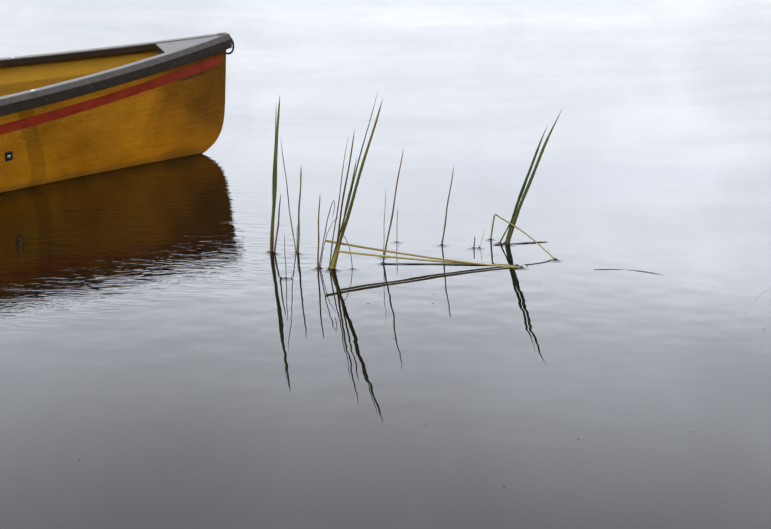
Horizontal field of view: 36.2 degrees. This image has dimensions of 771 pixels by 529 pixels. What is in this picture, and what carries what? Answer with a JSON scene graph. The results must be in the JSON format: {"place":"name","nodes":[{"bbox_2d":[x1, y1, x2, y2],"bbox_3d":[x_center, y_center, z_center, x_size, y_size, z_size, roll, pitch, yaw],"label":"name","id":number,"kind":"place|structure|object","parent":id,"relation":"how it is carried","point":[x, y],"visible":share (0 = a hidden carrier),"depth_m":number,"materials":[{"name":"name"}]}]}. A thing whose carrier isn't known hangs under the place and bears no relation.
{"place":"outdoors","nodes":[
{"label":"outdoors","id":0,"kind":"place"},
{"bbox_2d":[0,0,770,528],"bbox_3d":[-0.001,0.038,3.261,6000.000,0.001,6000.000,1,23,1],"label":"lake water","id":1,"kind":"structure","parent":0,"point":[176,352],"depth_m":3.21,"materials":[{"name":"grey liquid"}]},
{"bbox_2d":[0,32,233,192],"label":"canoe","id":2,"kind":"object","parent":1,"relation":"on","point":[64,115],"visible":0.96,"depth_m":4.03,"materials":[{"name":"plastic"}]},
{"bbox_2d":[0,153,563,280],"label":"water menisci","id":3,"kind":"object","parent":1,"relation":"on","point":[328,269],"visible":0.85,"depth_m":3.47,"materials":[{"name":"grey liquid"}]},
{"bbox_2d":[270,92,664,276],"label":"reeds","id":4,"kind":"object","parent":1,"relation":"on","point":[342,229],"visible":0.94,"depth_m":3.32,"materials":[{"name":"green plant"}]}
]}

